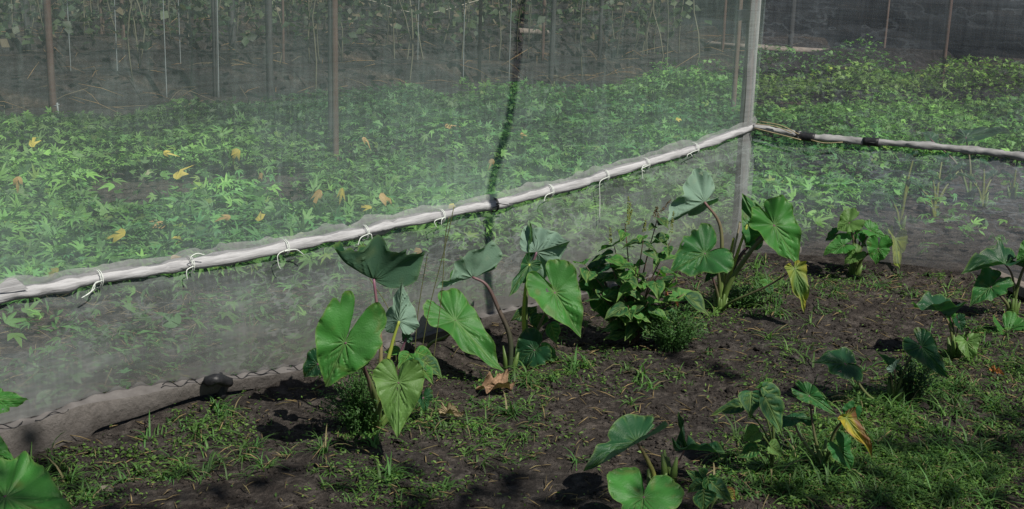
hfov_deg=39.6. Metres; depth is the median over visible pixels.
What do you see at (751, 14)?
corner post
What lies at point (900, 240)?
curled leaf
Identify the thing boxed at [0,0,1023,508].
ground
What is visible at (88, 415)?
net wall
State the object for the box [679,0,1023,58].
shade net
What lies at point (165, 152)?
yellow leaf
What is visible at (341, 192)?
yellow leaf
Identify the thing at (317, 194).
yellow leaf
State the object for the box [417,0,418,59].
trellis string
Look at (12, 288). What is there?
net rail
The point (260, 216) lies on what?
yellow leaf
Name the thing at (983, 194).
taro plant
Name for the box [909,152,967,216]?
taro plant
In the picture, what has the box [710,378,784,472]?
plant
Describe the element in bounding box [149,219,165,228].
yellow leaf
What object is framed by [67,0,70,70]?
trellis string
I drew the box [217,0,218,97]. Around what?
trellis string
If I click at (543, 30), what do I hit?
pole
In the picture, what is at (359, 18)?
pole
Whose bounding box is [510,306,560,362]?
broad leaved weed
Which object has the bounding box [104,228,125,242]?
yellow leaf
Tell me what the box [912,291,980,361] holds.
taro plant
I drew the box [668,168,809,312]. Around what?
taro plant
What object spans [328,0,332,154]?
pole
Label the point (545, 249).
taro plant
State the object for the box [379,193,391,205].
yellow leaf
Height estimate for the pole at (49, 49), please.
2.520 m
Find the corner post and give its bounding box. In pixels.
[731,0,760,242]
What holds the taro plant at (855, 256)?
on the ground at (22, 84)
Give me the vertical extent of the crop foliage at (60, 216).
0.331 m
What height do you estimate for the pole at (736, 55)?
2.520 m
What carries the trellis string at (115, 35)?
on the ground at (22, 84)
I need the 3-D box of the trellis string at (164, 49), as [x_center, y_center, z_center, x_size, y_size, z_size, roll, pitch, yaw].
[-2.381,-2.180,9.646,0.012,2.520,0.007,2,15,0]
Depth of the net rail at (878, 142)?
6.05 m
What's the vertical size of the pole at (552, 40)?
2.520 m
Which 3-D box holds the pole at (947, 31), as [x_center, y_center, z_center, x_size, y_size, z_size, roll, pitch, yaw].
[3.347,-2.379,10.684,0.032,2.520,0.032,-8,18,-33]
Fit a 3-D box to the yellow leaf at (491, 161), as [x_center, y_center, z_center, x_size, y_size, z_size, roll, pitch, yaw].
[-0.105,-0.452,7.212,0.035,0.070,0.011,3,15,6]
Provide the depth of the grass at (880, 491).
4.09 m
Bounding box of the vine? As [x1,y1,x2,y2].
[0,0,711,89]
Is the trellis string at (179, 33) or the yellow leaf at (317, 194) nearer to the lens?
the yellow leaf at (317, 194)
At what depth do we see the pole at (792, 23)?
12.85 m
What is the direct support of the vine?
on the ground at (22, 84)
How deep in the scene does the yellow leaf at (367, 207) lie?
6.11 m
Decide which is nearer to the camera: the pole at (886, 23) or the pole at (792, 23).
the pole at (792, 23)
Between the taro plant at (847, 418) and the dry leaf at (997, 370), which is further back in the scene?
the dry leaf at (997, 370)
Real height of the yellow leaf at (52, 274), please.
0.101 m
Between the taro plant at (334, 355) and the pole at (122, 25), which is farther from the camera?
the pole at (122, 25)
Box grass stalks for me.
[369,207,453,386]
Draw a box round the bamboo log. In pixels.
[514,28,822,52]
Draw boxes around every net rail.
[0,117,755,303]
[753,121,1023,160]
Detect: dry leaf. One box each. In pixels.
[438,402,465,416]
[475,369,515,392]
[989,364,1003,374]
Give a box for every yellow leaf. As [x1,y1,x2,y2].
[13,176,22,192]
[29,137,40,146]
[44,267,58,282]
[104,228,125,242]
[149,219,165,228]
[163,150,179,156]
[171,236,185,257]
[173,165,192,178]
[214,214,230,221]
[231,148,239,165]
[255,211,264,220]
[311,189,322,207]
[337,188,344,204]
[360,205,371,210]
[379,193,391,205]
[413,248,421,253]
[488,159,494,169]
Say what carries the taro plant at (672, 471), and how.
on the ground at (22, 84)
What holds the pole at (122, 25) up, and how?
on the ground at (22, 84)
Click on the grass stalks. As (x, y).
(433, 289)
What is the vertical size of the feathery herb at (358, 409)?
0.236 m
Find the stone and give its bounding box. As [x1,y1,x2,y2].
[96,485,113,493]
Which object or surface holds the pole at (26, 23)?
on the ground at (22, 84)
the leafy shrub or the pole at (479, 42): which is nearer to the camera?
the leafy shrub
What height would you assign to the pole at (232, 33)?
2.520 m
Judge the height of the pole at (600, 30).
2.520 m
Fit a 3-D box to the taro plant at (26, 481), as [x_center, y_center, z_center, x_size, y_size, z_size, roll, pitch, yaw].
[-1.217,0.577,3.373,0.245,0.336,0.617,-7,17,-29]
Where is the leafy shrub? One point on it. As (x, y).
(627, 302)
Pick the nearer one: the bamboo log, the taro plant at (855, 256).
the taro plant at (855, 256)
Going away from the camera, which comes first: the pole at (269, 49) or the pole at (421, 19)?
the pole at (269, 49)
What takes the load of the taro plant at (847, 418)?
on the ground at (22, 84)
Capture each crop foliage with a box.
[0,44,788,197]
[0,156,751,388]
[727,34,1023,256]
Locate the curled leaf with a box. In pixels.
[888,225,907,268]
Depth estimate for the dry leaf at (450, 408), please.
4.20 m
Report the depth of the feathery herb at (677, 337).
4.96 m
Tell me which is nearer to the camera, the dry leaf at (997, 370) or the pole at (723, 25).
the dry leaf at (997, 370)
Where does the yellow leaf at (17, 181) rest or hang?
attached to the crop foliage at (60, 216)
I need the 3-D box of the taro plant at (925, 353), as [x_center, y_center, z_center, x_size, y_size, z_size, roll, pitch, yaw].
[1.156,0.363,4.498,0.423,0.263,0.139,4,15,7]
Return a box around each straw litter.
[0,0,800,111]
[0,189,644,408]
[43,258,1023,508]
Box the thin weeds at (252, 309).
[0,179,746,392]
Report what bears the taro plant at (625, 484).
on the ground at (22, 84)
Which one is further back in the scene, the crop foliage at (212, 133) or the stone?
the crop foliage at (212, 133)
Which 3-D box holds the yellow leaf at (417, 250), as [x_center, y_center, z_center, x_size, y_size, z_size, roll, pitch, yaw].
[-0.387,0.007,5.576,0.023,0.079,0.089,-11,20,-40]
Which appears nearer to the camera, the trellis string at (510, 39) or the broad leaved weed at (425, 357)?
the broad leaved weed at (425, 357)
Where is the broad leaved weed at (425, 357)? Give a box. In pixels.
[384,345,442,384]
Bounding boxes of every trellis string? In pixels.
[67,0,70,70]
[114,0,117,70]
[163,0,166,96]
[178,0,180,63]
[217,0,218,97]
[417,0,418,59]
[463,0,464,77]
[508,0,511,80]
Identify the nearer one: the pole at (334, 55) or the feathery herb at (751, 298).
the feathery herb at (751, 298)
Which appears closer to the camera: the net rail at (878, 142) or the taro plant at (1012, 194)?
the net rail at (878, 142)
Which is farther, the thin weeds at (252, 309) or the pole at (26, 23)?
the pole at (26, 23)
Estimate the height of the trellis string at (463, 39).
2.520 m
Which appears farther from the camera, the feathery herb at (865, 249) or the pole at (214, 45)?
the pole at (214, 45)
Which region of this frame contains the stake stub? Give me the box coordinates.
[203,364,232,399]
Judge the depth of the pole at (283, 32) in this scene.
11.36 m
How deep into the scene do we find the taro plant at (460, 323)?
4.75 m
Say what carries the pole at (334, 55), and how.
on the ground at (22, 84)
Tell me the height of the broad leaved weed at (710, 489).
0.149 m
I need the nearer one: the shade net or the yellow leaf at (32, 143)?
the yellow leaf at (32, 143)
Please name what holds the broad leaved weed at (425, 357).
on the ground at (22, 84)
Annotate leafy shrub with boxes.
[573,196,708,345]
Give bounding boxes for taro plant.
[0,388,71,508]
[303,234,432,437]
[423,241,518,371]
[509,223,582,367]
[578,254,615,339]
[584,414,683,508]
[661,412,725,482]
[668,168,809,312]
[782,380,872,469]
[812,327,948,404]
[823,207,892,275]
[877,149,920,231]
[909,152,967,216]
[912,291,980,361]
[921,126,1011,199]
[957,158,999,207]
[961,238,1023,334]
[1000,161,1023,199]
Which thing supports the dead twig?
on the ground at (22, 84)
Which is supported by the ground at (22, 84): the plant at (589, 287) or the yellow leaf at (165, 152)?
the plant at (589, 287)
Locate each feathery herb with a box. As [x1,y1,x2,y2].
[311,369,400,435]
[636,301,708,352]
[708,279,777,308]
[845,217,890,255]
[884,356,943,404]
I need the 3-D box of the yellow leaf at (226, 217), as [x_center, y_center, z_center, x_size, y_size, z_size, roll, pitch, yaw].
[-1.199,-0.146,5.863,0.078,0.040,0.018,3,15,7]
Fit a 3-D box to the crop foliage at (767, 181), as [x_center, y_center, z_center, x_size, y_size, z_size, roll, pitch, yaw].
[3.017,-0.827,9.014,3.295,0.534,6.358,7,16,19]
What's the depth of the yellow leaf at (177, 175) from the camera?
6.55 m
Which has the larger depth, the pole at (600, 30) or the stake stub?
the pole at (600, 30)
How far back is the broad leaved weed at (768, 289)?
5.52 m
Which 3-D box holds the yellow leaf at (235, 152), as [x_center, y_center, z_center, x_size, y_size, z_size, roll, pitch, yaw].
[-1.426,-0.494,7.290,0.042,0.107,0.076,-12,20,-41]
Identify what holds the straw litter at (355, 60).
on the ground at (22, 84)
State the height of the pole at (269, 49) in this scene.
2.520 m
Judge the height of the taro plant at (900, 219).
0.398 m
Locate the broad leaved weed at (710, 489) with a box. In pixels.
[686,468,734,508]
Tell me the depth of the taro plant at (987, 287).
5.43 m
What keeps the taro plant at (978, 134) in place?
on the ground at (22, 84)
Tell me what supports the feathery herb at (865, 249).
on the ground at (22, 84)
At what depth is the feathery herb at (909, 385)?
4.53 m
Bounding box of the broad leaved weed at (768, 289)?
[756,279,775,301]
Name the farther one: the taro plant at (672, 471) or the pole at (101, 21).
the pole at (101, 21)
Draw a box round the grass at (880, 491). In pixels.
[14,251,1023,508]
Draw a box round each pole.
[22,0,30,52]
[42,0,56,111]
[98,0,103,33]
[119,0,124,37]
[211,0,217,96]
[228,0,235,50]
[265,0,273,100]
[281,0,284,63]
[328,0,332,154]
[331,0,338,169]
[356,5,360,27]
[419,3,423,27]
[477,0,482,81]
[541,0,545,60]
[548,0,556,82]
[598,0,603,57]
[720,0,726,51]
[730,0,742,124]
[787,0,795,53]
[882,0,889,47]
[939,0,952,87]
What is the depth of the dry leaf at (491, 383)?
4.55 m
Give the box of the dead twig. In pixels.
[238,314,260,363]
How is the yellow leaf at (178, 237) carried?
attached to the crop foliage at (60, 216)
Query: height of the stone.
0.029 m

